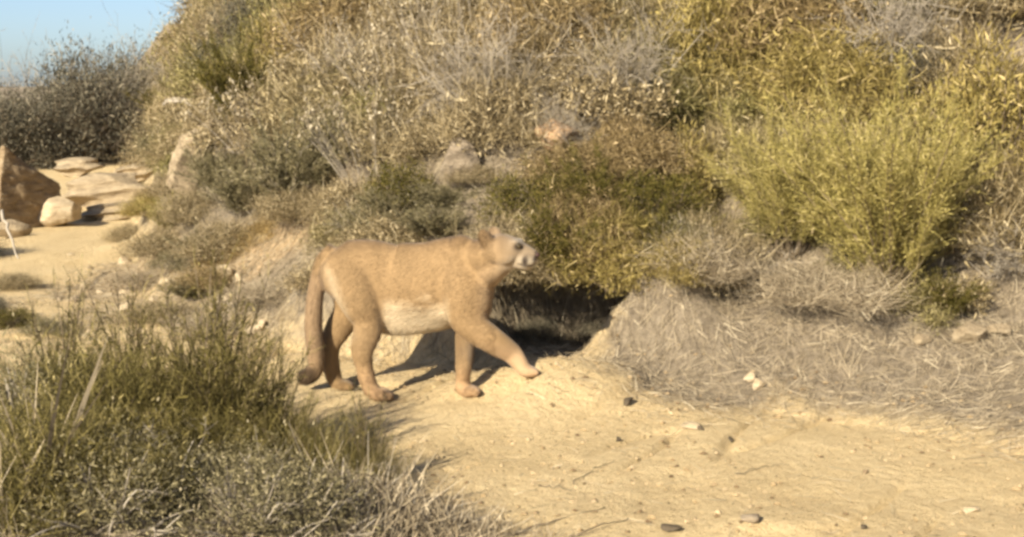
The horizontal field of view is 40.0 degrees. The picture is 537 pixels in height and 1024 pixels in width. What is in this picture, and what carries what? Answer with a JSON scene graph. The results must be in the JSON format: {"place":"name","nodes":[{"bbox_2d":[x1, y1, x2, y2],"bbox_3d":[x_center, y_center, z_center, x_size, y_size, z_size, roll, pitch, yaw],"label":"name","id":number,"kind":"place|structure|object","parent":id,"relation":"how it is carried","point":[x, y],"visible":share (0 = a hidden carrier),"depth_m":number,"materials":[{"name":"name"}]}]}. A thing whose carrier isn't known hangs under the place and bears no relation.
{"place":"outdoors","nodes":[
{"label":"outdoors","id":0,"kind":"place"},
{"bbox_2d":[0,0,190,86],"label":"sky","id":1,"kind":"structure","parent":0,"point":[18,18],"materials":[{"name":"blue"}]},
{"bbox_2d":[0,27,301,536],"bbox_3d":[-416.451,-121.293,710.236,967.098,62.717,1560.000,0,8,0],"label":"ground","id":2,"kind":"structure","parent":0,"point":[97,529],"depth_m":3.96,"materials":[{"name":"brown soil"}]},
{"bbox_2d":[0,335,108,527],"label":"plant","id":3,"kind":"object","parent":2,"relation":"on","point":[82,404],"visible":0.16,"depth_m":3.97,"materials":[{"name":"brown plant"}]},
{"bbox_2d":[0,382,159,536],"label":"shrub","id":4,"kind":"object","parent":2,"relation":"on","point":[9,489],"visible":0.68,"depth_m":3.92,"materials":[{"name":"green plant"}]},
{"bbox_2d":[0,364,181,502],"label":"shrub","id":5,"kind":"object","parent":2,"relation":"on","point":[23,416],"visible":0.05,"depth_m":4.28,"materials":[{"name":"green plant"}]},
{"bbox_2d":[0,396,225,536],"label":"shrub","id":6,"kind":"object","parent":2,"relation":"on","point":[123,509],"visible":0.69,"depth_m":3.87,"materials":[{"name":"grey plant"}]},
{"bbox_2d":[34,418,218,533],"bbox_3d":[-1.104,0.600,4.033,0.556,0.378,0.510,0,8,0],"label":"shrub","id":7,"kind":"object","parent":2,"relation":"on","point":[154,457],"visible":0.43,"depth_m":3.98,"materials":[{"name":"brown plant"}]},
{"bbox_2d":[80,432,283,535],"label":"plant","id":8,"kind":"object","parent":2,"relation":"on","point":[163,504],"visible":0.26,"depth_m":4.07,"materials":[{"name":"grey plant"}]},
{"bbox_2d":[150,424,314,517],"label":"shrub","id":9,"kind":"object","parent":2,"relation":"on","point":[221,464],"visible":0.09,"depth_m":4.26,"materials":[{"name":"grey plant"}]},
{"bbox_2d":[131,447,344,536],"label":"shrub","id":10,"kind":"object","parent":2,"relation":"on","point":[214,515],"visible":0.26,"depth_m":3.97,"materials":[{"name":"grey plant"}]},
{"bbox_2d":[152,419,375,536],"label":"shrub","id":11,"kind":"object","parent":2,"relation":"on","point":[269,507],"visible":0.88,"depth_m":3.92,"materials":[{"name":"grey plant"}]},
{"bbox_2d":[194,422,405,536],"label":"shrub","id":12,"kind":"object","parent":2,"relation":"on","point":[326,501],"visible":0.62,"depth_m":4.01,"materials":[{"name":"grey plant"}]},
{"bbox_2d":[0,84,1023,536],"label":"dirt path","id":13,"kind":"structure","parent":0,"point":[918,488],"depth_m":5.19,"materials":[{"name":"beige soil"}]},
{"bbox_2d":[0,146,66,227],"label":"boulder","id":14,"kind":"object","parent":13,"relation":"on","point":[27,192],"visible":0.6,"depth_m":13.16,"materials":[{"name":"brown stone"}]},
{"bbox_2d":[0,68,73,170],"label":"shrub","id":15,"kind":"object","parent":13,"relation":"on","point":[5,114],"visible":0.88,"depth_m":22.08,"materials":[{"name":"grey plant"}]},
{"bbox_2d":[1,259,108,394],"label":"shrub","id":16,"kind":"object","parent":13,"relation":"on","point":[69,312],"visible":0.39,"depth_m":5.28,"materials":[{"name":"green plant"}]},
{"bbox_2d":[38,196,81,226],"bbox_3d":[-4.360,-0.548,13.526,0.398,0.306,0.490,1,8,5],"label":"rock","id":17,"kind":"object","parent":13,"relation":"on","point":[56,210],"visible":0.96,"depth_m":13.34,"materials":[{"name":"stone"}]},
{"bbox_2d":[0,65,119,166],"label":"shrub","id":18,"kind":"object","parent":13,"relation":"on","point":[53,113],"visible":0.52,"depth_m":22.86,"materials":[{"name":"grey plant"}]},
{"bbox_2d":[0,313,139,440],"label":"shrub","id":19,"kind":"object","parent":13,"relation":"on","point":[9,385],"visible":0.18,"depth_m":4.74,"materials":[{"name":"green plant"}]},
{"bbox_2d":[52,157,105,176],"bbox_3d":[-6.307,-1.468,20.517,0.732,0.315,0.650,-5,8,-9],"label":"flat rock","id":20,"kind":"object","parent":13,"relation":"on","point":[74,167],"visible":0.97,"depth_m":20.33,"materials":[{"name":"stone"}]},
{"bbox_2d":[34,0,168,164],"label":"shrub","id":21,"kind":"object","parent":13,"relation":"on","point":[143,92],"visible":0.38,"depth_m":23.95,"materials":[{"name":"grey plant"}]},
{"bbox_2d":[61,172,150,207],"bbox_3d":[-4.375,-0.827,15.222,1.191,0.452,0.653,-6,7,7],"label":"flat rock","id":22,"kind":"object","parent":13,"relation":"on","point":[85,191],"visible":0.65,"depth_m":14.98,"materials":[{"name":"stone"}]},
{"bbox_2d":[0,305,237,450],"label":"shrub","id":23,"kind":"object","parent":13,"relation":"on","point":[107,388],"visible":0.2,"depth_m":4.61,"materials":[{"name":"green plant"}]},
{"bbox_2d":[71,252,195,394],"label":"shrub","id":24,"kind":"object","parent":13,"relation":"on","point":[132,336],"visible":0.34,"depth_m":5.12,"materials":[{"name":"green plant"}]},
{"bbox_2d":[45,328,233,418],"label":"shrub","id":25,"kind":"object","parent":13,"relation":"on","point":[136,360],"visible":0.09,"depth_m":4.95,"materials":[{"name":"green plant"}]},
{"bbox_2d":[56,382,233,474],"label":"shrub","id":26,"kind":"object","parent":13,"relation":"on","point":[148,425],"visible":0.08,"depth_m":4.42,"materials":[{"name":"green plant"}]},
{"bbox_2d":[102,293,201,326],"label":"shrub","id":27,"kind":"object","parent":13,"relation":"on","point":[152,306],"visible":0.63,"depth_m":7.94,"materials":[{"name":"brown plant"}]},
{"bbox_2d":[120,233,261,418],"bbox_3d":[-1.128,0.303,4.973,0.674,0.882,0.452,-6,9,-36],"label":"shrub","id":28,"kind":"object","parent":13,"relation":"on","point":[214,330],"visible":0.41,"depth_m":4.96,"materials":[{"name":"green plant"}]},
{"bbox_2d":[120,374,300,482],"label":"shrub","id":29,"kind":"object","parent":13,"relation":"on","point":[223,428],"visible":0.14,"depth_m":4.50,"materials":[{"name":"green plant"}]},
{"bbox_2d":[142,410,282,476],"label":"shrub","id":30,"kind":"object","parent":13,"relation":"on","point":[233,443],"visible":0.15,"depth_m":4.43,"materials":[{"name":"green plant"}]},
{"bbox_2d":[157,252,285,398],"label":"shrub","id":31,"kind":"object","parent":13,"relation":"on","point":[236,334],"visible":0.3,"depth_m":5.02,"materials":[{"name":"green plant"}]},
{"bbox_2d":[123,304,324,438],"bbox_3d":[-1.059,0.436,4.836,0.726,0.600,0.627,3,8,23],"label":"shrub","id":32,"kind":"object","parent":13,"relation":"on","point":[222,387],"visible":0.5,"depth_m":4.77,"materials":[{"name":"green plant"}]},
{"bbox_2d":[219,387,354,458],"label":"shrub","id":33,"kind":"object","parent":13,"relation":"on","point":[291,422],"visible":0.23,"depth_m":4.78,"materials":[{"name":"green plant"}]},
{"bbox_2d":[245,391,412,469],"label":"grass tuft","id":34,"kind":"object","parent":13,"relation":"on","point":[331,441],"visible":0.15,"depth_m":4.74,"materials":[{"name":"green plant"}]},
{"bbox_2d":[251,396,431,496],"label":"grass tuft","id":35,"kind":"object","parent":13,"relation":"on","point":[316,453],"visible":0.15,"depth_m":4.62,"materials":[{"name":"green plant"}]},
{"bbox_2d":[298,422,429,493],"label":"grass tuft","id":36,"kind":"object","parent":13,"relation":"on","point":[366,464],"visible":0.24,"depth_m":4.62,"materials":[{"name":"brown plant"}]},
{"bbox_2d":[339,377,401,472],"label":"shrub","id":37,"kind":"object","parent":13,"relation":"on","point":[364,433],"visible":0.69,"depth_m":4.71,"materials":[{"name":"green plant"}]},
{"bbox_2d":[268,422,498,536],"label":"weed","id":38,"kind":"object","parent":13,"relation":"on","point":[402,483],"visible":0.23,"depth_m":4.30,"materials":[{"name":"grey plant"}]},
{"bbox_2d":[296,226,539,401],"bbox_3d":[-0.407,0.189,6.043,1.100,0.769,0.362,2,8,14],"label":"mountain lion","id":39,"kind":"object","parent":13,"relation":"on","point":[374,289],"visible":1,"depth_m":5.98},
{"bbox_2d":[328,440,527,536],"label":"weed","id":40,"kind":"object","parent":13,"relation":"on","point":[413,512],"visible":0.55,"depth_m":4.22,"materials":[{"name":"grey plant"}]},
{"bbox_2d":[384,486,559,536],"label":"weed","id":41,"kind":"object","parent":13,"relation":"on","point":[484,522],"visible":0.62,"depth_m":4.20,"materials":[{"name":"grey plant"}]},
{"bbox_2d":[0,0,1023,536],"bbox_3d":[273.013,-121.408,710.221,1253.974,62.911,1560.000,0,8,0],"label":"hillside","id":42,"kind":"structure","parent":0,"point":[572,306],"depth_m":6.32,"materials":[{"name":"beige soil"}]},
{"bbox_2d":[22,16,154,165],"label":"shrub","id":43,"kind":"object","parent":42,"relation":"on","point":[112,92],"visible":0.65,"depth_m":23.64,"materials":[{"name":"grey plant"}]},
{"bbox_2d":[85,25,168,133],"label":"shrub","id":44,"kind":"object","parent":42,"relation":"on","point":[131,65],"visible":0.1,"depth_m":28.24,"materials":[{"name":"grey plant"}]},
{"bbox_2d":[88,257,166,291],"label":"shrub","id":45,"kind":"object","parent":42,"relation":"on","point":[125,276],"visible":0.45,"depth_m":9.21,"materials":[{"name":"grey plant"}]},
{"bbox_2d":[107,220,184,267],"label":"shrub","id":46,"kind":"object","parent":42,"relation":"on","point":[155,244],"visible":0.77,"depth_m":9.43,"materials":[{"name":"brown plant"}]},
{"bbox_2d":[142,183,219,231],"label":"shrub","id":47,"kind":"object","parent":42,"relation":"on","point":[189,207],"visible":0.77,"depth_m":9.45,"materials":[{"name":"brown plant"}]},
{"bbox_2d":[166,119,213,194],"bbox_3d":[-2.271,-0.807,10.030,0.295,0.599,0.278,29,2,-12],"label":"boulder","id":48,"kind":"object","parent":42,"relation":"on","point":[175,181],"visible":0.47,"depth_m":9.94,"materials":[{"name":"stone"}]},
{"bbox_2d":[161,262,242,295],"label":"shrub","id":49,"kind":"object","parent":42,"relation":"on","point":[201,274],"visible":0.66,"depth_m":8.27,"materials":[{"name":"brown plant"}]},
{"bbox_2d":[156,207,263,265],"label":"shrub","id":50,"kind":"object","parent":42,"relation":"on","point":[226,228],"visible":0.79,"depth_m":8.76,"materials":[{"name":"brown plant"}]},
{"bbox_2d":[169,132,257,195],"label":"shrub","id":51,"kind":"object","parent":42,"relation":"on","point":[205,174],"visible":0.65,"depth_m":9.58,"materials":[{"name":"grey plant"}]},
{"bbox_2d":[185,150,258,219],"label":"shrub","id":52,"kind":"object","parent":42,"relation":"on","point":[221,181],"visible":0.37,"depth_m":9.04,"materials":[{"name":"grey plant"}]},
{"bbox_2d":[175,0,275,69],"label":"shrub","id":53,"kind":"object","parent":42,"relation":"on","point":[230,17],"visible":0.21,"depth_m":14.82,"materials":[{"name":"green plant"}]},
{"bbox_2d":[180,16,288,140],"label":"shrub","id":54,"kind":"object","parent":42,"relation":"on","point":[217,79],"visible":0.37,"depth_m":10.43,"materials":[{"name":"green plant"}]},
{"bbox_2d":[210,169,268,215],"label":"shrub","id":55,"kind":"object","parent":42,"relation":"on","point":[249,192],"visible":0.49,"depth_m":8.97,"materials":[{"name":"grey plant"}]},
{"bbox_2d":[178,48,302,153],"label":"shrub","id":56,"kind":"object","parent":42,"relation":"on","point":[230,104],"visible":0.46,"depth_m":9.31,"materials":[{"name":"grey plant"}]},
{"bbox_2d":[192,273,291,317],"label":"shrub","id":57,"kind":"object","parent":42,"relation":"on","point":[249,294],"visible":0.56,"depth_m":7.62,"materials":[{"name":"grey plant"}]},
{"bbox_2d":[169,102,365,273],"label":"golden grass","id":58,"kind":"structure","parent":42,"relation":"on","point":[259,229],"depth_m":8.73,"materials":[{"name":"beige plant"}]},
{"bbox_2d":[218,93,333,215],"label":"shrub","id":59,"kind":"object","parent":42,"relation":"on","point":[266,157],"visible":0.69,"depth_m":8.33,"materials":[{"name":"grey plant"}]},
{"bbox_2d":[237,0,317,75],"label":"shrub","id":60,"kind":"object","parent":42,"relation":"on","point":[267,37],"visible":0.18,"depth_m":11.28,"materials":[{"name":"brown plant"}]},
{"bbox_2d":[235,181,325,228],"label":"shrub","id":61,"kind":"object","parent":42,"relation":"on","point":[284,205],"visible":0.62,"depth_m":8.21,"materials":[{"name":"brown plant"}]},
{"bbox_2d":[269,143,347,192],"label":"shrub","id":62,"kind":"object","parent":42,"relation":"on","point":[319,171],"visible":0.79,"depth_m":8.19,"materials":[{"name":"grey plant"}]},
{"bbox_2d":[247,0,383,63],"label":"shrub","id":63,"kind":"object","parent":42,"relation":"on","point":[329,6],"visible":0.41,"depth_m":10.67,"materials":[{"name":"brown plant"}]},
{"bbox_2d":[270,1,394,101],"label":"shrub","id":64,"kind":"object","parent":42,"relation":"on","point":[317,64],"visible":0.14,"depth_m":8.93,"materials":[{"name":"grey plant"}]},
{"bbox_2d":[284,96,382,165],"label":"shrub","id":65,"kind":"object","parent":42,"relation":"on","point":[337,134],"visible":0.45,"depth_m":8.15,"materials":[{"name":"grey plant"}]},
{"bbox_2d":[315,194,400,240],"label":"shrub","id":66,"kind":"object","parent":42,"relation":"on","point":[347,218],"visible":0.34,"depth_m":7.27,"materials":[{"name":"grey plant"}]},
{"bbox_2d":[286,41,448,181],"bbox_3d":[-0.768,-0.893,7.991,1.019,0.781,0.910,-7,10,-42],"label":"shrub","id":67,"kind":"object","parent":42,"relation":"on","point":[338,103],"visible":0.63,"depth_m":7.86,"materials":[{"name":"grey plant"}]},
{"bbox_2d":[353,150,439,210],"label":"shrub","id":68,"kind":"object","parent":42,"relation":"on","point":[387,176],"visible":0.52,"depth_m":7.33,"materials":[{"name":"green plant"}]},
{"bbox_2d":[353,175,445,223],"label":"shrub","id":69,"kind":"object","parent":42,"relation":"on","point":[378,202],"visible":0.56,"depth_m":7.22,"materials":[{"name":"grey plant"}]},
{"bbox_2d":[318,0,486,114],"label":"shrub","id":70,"kind":"object","parent":42,"relation":"on","point":[362,44],"visible":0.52,"depth_m":8.15,"materials":[{"name":"grey plant"}]},
{"bbox_2d":[383,192,485,240],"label":"shrub","id":71,"kind":"object","parent":42,"relation":"on","point":[435,222],"visible":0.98,"depth_m":6.95,"materials":[{"name":"green plant"}]},
{"bbox_2d":[395,176,492,209],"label":"shrub","id":72,"kind":"object","parent":42,"relation":"on","point":[437,196],"visible":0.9,"depth_m":7.19,"materials":[{"name":"green plant"}]},
{"bbox_2d":[440,137,480,188],"bbox_3d":[-0.262,-0.550,7.348,0.212,0.268,0.222,8,7,-1],"label":"boulder","id":73,"kind":"object","parent":42,"relation":"on","point":[456,158],"visible":0.82,"depth_m":7.26,"materials":[{"name":"grey stone"}]},
{"bbox_2d":[393,0,605,141],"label":"shrub","id":74,"kind":"object","parent":42,"relation":"on","point":[489,44],"visible":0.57,"depth_m":7.54,"materials":[{"name":"grey plant"}]},
{"bbox_2d":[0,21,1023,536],"bbox_3d":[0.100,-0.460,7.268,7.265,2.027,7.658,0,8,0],"label":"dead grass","id":75,"kind":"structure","parent":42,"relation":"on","point":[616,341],"depth_m":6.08,"materials":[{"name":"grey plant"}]},
{"bbox_2d":[463,162,564,227],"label":"shrub","id":76,"kind":"object","parent":42,"relation":"on","point":[514,196],"visible":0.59,"depth_m":6.80,"materials":[{"name":"green plant"}]},
{"bbox_2d":[511,311,567,347],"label":"shrub","id":77,"kind":"object","parent":42,"relation":"on","point":[540,331],"visible":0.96,"depth_m":6.92,"materials":[{"name":"brown plant"}]},
{"bbox_2d":[444,0,649,68],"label":"shrub","id":78,"kind":"object","parent":42,"relation":"on","point":[524,21],"visible":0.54,"depth_m":7.84,"materials":[{"name":"brown plant"}]},
{"bbox_2d":[106,0,1023,334],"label":"dry brush","id":79,"kind":"object","parent":42,"relation":"on","point":[482,108],"visible":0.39,"depth_m":7.63,"materials":[{"name":"beige plant"}]},
{"bbox_2d":[492,58,653,152],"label":"shrub","id":80,"kind":"object","parent":42,"relation":"on","point":[556,110],"visible":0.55,"depth_m":7.26,"materials":[{"name":"grey plant"}]},
{"bbox_2d":[476,196,678,269],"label":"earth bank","id":81,"kind":"structure","parent":42,"relation":"on","point":[601,237],"depth_m":6.68,"materials":[{"name":"brown soil"}]},
{"bbox_2d":[424,192,570,296],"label":"shrub","id":82,"kind":"object","parent":81,"relation":"on","point":[538,269],"visible":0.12,"depth_m":6.60,"materials":[{"name":"green plant"}]},
{"bbox_2d":[505,175,629,286],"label":"shrub","id":83,"kind":"object","parent":81,"relation":"on","point":[542,249],"visible":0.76,"depth_m":6.51,"materials":[{"name":"green plant"}]},
{"bbox_2d":[521,166,655,276],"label":"shrub","id":84,"kind":"object","parent":81,"relation":"on","point":[558,211],"visible":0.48,"depth_m":6.53,"materials":[{"name":"green plant"}]},
{"bbox_2d":[537,189,663,302],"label":"shrub","id":85,"kind":"object","parent":81,"relation":"on","point":[613,274],"visible":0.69,"depth_m":6.45,"materials":[{"name":"green plant"}]},
{"bbox_2d":[537,143,665,213],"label":"shrub","id":86,"kind":"object","parent":81,"relation":"on","point":[600,184],"visible":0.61,"depth_m":6.67,"materials":[{"name":"green plant"}]},
{"bbox_2d":[616,160,727,230],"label":"shrub","id":87,"kind":"object","parent":81,"relation":"on","point":[677,193],"visible":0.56,"depth_m":6.74,"materials":[{"name":"green plant"}]},
{"bbox_2d":[499,129,660,192],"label":"shrub","id":88,"kind":"object","parent":42,"relation":"on","point":[590,161],"visible":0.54,"depth_m":6.98,"materials":[{"name":"brown plant"}]},
{"bbox_2d":[518,0,722,124],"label":"shrub","id":89,"kind":"object","parent":42,"relation":"on","point":[648,66],"visible":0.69,"depth_m":7.47,"materials":[{"name":"grey plant"}]},
{"bbox_2d":[569,100,705,183],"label":"shrub","id":90,"kind":"object","parent":42,"relation":"on","point":[647,144],"visible":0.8,"depth_m":7.02,"materials":[{"name":"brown plant"}]},
{"bbox_2d":[603,179,727,259],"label":"shrub","id":91,"kind":"object","parent":42,"relation":"on","point":[660,219],"visible":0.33,"depth_m":6.50,"materials":[{"name":"green plant"}]},
{"bbox_2d":[627,224,712,290],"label":"shrub","id":92,"kind":"object","parent":42,"relation":"on","point":[681,273],"visible":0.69,"depth_m":6.33,"materials":[{"name":"brown plant"}]},
{"bbox_2d":[583,212,788,305],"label":"shrub","id":93,"kind":"object","parent":42,"relation":"on","point":[729,270],"visible":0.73,"depth_m":6.33,"materials":[{"name":"grey plant"}]},
{"bbox_2d":[654,111,730,215],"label":"shrub","id":94,"kind":"object","parent":42,"relation":"on","point":[698,173],"visible":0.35,"depth_m":7.15,"materials":[{"name":"green plant"}]},
{"bbox_2d":[637,191,795,303],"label":"shrub","id":95,"kind":"object","parent":42,"relation":"on","point":[728,236],"visible":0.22,"depth_m":6.54,"materials":[{"name":"brown plant"}]},
{"bbox_2d":[626,0,819,117],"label":"shrub","id":96,"kind":"object","parent":42,"relation":"on","point":[705,7],"visible":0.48,"depth_m":7.69,"materials":[{"name":"green plant"}]},
{"bbox_2d":[694,85,885,261],"bbox_3d":[1.315,-0.456,6.654,0.820,0.855,0.848,7,10,44],"label":"shrub","id":97,"kind":"object","parent":42,"relation":"on","point":[771,178],"visible":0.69,"depth_m":6.61,"materials":[{"name":"green plant"}]},
{"bbox_2d":[685,0,914,67],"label":"shrub","id":98,"kind":"object","parent":42,"relation":"on","point":[791,10],"visible":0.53,"depth_m":7.50,"materials":[{"name":"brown plant"}]},
{"bbox_2d":[717,242,957,331],"bbox_3d":[1.381,0.084,6.320,1.256,0.414,1.164,-4,8,-27],"label":"shrub","id":99,"kind":"object","parent":42,"relation":"on","point":[846,292],"visible":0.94,"depth_m":6.22,"materials":[{"name":"grey plant"}]},
{"bbox_2d":[728,3,947,130],"bbox_3d":[1.703,-1.019,7.234,1.177,0.698,1.261,-4,8,-26],"label":"shrub","id":100,"kind":"object","parent":42,"relation":"on","point":[814,68],"visible":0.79,"depth_m":7.08,"materials":[{"name":"green plant"}]},
{"bbox_2d":[742,38,1013,302],"bbox_3d":[1.694,-0.450,6.375,1.153,1.202,1.191,-7,10,-44],"label":"shrub","id":101,"kind":"object","parent":42,"relation":"on","point":[862,216],"visible":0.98,"depth_m":6.23,"materials":[{"name":"green plant"}]},
{"bbox_2d":[771,0,997,113],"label":"shrub","id":102,"kind":"object","parent":42,"relation":"on","point":[897,28],"visible":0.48,"depth_m":7.17,"materials":[{"name":"grey plant"}]},
{"bbox_2d":[815,20,966,98],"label":"shrub","id":103,"kind":"object","parent":42,"relation":"on","point":[916,59],"visible":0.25,"depth_m":7.11,"materials":[{"name":"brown plant"}]},
{"bbox_2d":[913,263,996,322],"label":"shrub","id":104,"kind":"object","parent":42,"relation":"on","point":[949,300],"visible":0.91,"depth_m":6.18,"materials":[{"name":"green plant"}]},
{"bbox_2d":[900,8,1023,187],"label":"shrub","id":105,"kind":"object","parent":42,"relation":"on","point":[1014,97],"visible":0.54,"depth_m":6.66,"materials":[{"name":"yellow plant"}]},
{"bbox_2d":[939,183,1023,279],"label":"shrub","id":106,"kind":"object","parent":42,"relation":"on","point":[1000,263],"visible":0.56,"depth_m":6.30,"materials":[{"name":"grey plant"}]},
{"bbox_2d":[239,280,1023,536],"bbox_3d":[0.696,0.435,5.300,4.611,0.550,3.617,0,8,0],"label":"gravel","id":107,"kind":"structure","parent":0,"point":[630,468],"depth_m":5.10,"materials":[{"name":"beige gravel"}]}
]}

